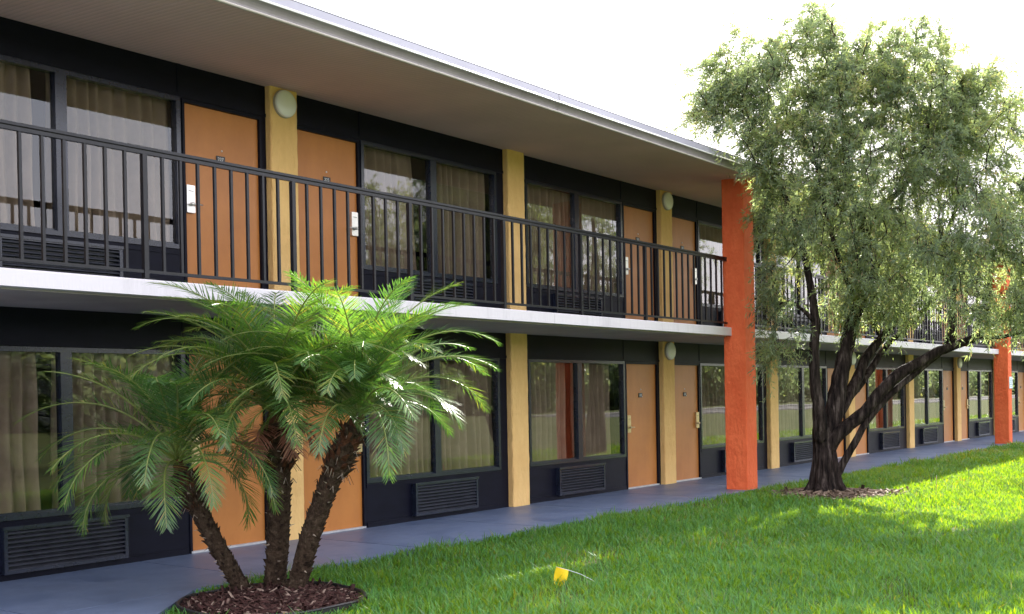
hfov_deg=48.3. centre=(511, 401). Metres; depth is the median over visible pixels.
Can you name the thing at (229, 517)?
door
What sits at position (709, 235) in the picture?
window
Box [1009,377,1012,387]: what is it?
wall sign
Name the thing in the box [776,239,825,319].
window
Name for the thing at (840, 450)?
door
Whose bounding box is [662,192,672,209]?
wall lamp
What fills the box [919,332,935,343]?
air conditioner
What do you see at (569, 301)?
air conditioner
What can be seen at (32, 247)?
air conditioner
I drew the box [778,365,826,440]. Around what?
window
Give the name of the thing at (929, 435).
air conditioner
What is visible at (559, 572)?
marker flag
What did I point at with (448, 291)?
air conditioner
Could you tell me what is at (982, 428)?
air conditioner
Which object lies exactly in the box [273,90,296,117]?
wall lamp
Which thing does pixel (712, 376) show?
window
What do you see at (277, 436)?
palm tree
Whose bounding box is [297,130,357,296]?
door
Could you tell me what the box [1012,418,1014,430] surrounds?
air conditioner
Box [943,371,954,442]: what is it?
door
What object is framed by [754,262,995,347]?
balcony railing
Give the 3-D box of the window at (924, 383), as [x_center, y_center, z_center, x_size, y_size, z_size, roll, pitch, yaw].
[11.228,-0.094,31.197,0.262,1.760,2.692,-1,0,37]
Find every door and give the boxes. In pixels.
[184,103,259,288]
[189,355,265,553]
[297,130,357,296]
[303,362,365,533]
[624,206,653,320]
[626,364,659,488]
[672,217,697,323]
[674,365,701,481]
[826,257,841,335]
[827,368,843,457]
[855,369,868,455]
[942,283,950,339]
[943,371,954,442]
[959,284,965,346]
[961,371,969,439]
[1018,372,1023,431]
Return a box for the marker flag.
[554,567,591,585]
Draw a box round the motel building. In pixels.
[0,0,1023,581]
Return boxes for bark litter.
[769,484,908,500]
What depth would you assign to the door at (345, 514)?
13.36 m
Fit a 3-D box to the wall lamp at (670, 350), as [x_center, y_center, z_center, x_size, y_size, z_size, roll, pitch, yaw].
[2.704,-0.862,19.463,0.081,0.308,0.308,-1,0,37]
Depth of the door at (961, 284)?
34.07 m
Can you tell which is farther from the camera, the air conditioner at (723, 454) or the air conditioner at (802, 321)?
the air conditioner at (802, 321)
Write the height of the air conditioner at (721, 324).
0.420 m
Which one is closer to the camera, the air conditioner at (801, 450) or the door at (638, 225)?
the door at (638, 225)
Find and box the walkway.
[0,431,1023,613]
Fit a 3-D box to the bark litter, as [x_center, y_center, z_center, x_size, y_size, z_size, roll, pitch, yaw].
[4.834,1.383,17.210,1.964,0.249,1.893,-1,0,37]
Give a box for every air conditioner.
[0,233,123,276]
[0,514,129,574]
[411,476,478,515]
[413,278,474,305]
[553,293,602,316]
[556,462,605,495]
[719,311,723,326]
[721,450,725,471]
[789,318,810,333]
[791,440,812,461]
[880,431,899,449]
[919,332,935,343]
[921,427,937,443]
[976,421,989,435]
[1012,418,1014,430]
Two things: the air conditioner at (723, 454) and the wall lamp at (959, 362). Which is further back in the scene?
the wall lamp at (959, 362)
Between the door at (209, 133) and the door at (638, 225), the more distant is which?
the door at (638, 225)
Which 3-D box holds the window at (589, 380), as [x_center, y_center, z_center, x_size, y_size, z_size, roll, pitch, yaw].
[0.926,0.166,17.486,0.262,1.760,2.692,-1,0,37]
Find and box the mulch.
[172,577,368,613]
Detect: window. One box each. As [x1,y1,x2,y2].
[0,54,180,248]
[0,346,186,521]
[360,140,497,283]
[365,356,500,483]
[524,179,623,297]
[527,359,626,466]
[697,220,760,311]
[699,363,763,448]
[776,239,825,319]
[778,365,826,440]
[868,368,904,431]
[913,276,940,332]
[914,369,942,426]
[967,285,989,334]
[968,370,992,420]
[1011,371,1017,416]
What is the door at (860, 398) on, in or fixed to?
in the motel building
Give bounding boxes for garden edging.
[176,581,365,613]
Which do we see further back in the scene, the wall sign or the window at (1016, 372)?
the window at (1016, 372)
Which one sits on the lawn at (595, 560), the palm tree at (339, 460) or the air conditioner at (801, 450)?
the palm tree at (339, 460)
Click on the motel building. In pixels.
(626, 402)
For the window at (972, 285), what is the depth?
35.22 m
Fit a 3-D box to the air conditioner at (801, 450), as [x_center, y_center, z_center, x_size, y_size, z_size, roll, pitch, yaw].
[6.209,1.042,24.233,0.085,0.420,1.274,-1,0,37]
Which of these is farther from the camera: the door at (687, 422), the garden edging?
the door at (687, 422)
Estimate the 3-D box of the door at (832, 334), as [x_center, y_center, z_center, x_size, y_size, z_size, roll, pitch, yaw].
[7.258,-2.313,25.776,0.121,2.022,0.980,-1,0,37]
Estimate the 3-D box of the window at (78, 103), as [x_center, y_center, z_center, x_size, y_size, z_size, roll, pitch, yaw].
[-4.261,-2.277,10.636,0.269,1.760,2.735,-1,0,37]
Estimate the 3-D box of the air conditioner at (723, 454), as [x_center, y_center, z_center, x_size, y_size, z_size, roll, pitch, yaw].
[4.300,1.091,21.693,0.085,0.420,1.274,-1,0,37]
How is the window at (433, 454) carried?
in the motel building
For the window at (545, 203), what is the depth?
17.41 m
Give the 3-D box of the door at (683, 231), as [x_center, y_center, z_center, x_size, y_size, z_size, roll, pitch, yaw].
[3.016,-2.206,20.130,0.121,2.022,0.970,-1,0,37]
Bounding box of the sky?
[295,0,1023,254]
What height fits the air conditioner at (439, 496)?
0.420 m
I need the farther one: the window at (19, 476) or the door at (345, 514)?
the door at (345, 514)
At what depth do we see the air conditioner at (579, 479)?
17.32 m
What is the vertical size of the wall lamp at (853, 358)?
0.308 m
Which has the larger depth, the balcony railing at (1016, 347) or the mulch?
the balcony railing at (1016, 347)
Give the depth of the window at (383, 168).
14.74 m
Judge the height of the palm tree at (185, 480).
2.144 m
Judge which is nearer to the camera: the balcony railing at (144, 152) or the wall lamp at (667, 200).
the balcony railing at (144, 152)
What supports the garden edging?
on the lawn at (595, 560)
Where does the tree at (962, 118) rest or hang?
on the lawn at (595, 560)
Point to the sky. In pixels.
(624, 58)
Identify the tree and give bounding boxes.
[13,346,339,588]
[124,278,429,586]
[200,270,500,589]
[660,0,1023,499]
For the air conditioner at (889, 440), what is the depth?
28.48 m
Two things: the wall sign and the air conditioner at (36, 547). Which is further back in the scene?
the wall sign
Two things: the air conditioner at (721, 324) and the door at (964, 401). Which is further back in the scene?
the door at (964, 401)
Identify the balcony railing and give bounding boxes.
[0,119,727,324]
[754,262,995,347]
[1012,313,1023,350]
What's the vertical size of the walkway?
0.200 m
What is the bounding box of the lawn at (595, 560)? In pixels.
[171,449,1023,613]
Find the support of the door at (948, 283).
in the motel building
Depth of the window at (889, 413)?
28.68 m
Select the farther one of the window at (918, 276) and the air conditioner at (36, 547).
the window at (918, 276)
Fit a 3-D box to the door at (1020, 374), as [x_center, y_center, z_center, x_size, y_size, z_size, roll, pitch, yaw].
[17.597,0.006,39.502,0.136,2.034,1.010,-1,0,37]
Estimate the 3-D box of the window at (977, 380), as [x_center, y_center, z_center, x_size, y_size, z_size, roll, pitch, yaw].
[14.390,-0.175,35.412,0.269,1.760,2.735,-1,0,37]
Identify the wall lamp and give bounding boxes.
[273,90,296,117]
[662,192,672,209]
[664,342,675,359]
[852,352,855,364]
[957,358,961,367]
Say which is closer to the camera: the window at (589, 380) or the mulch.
the mulch
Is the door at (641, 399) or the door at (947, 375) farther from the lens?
the door at (947, 375)

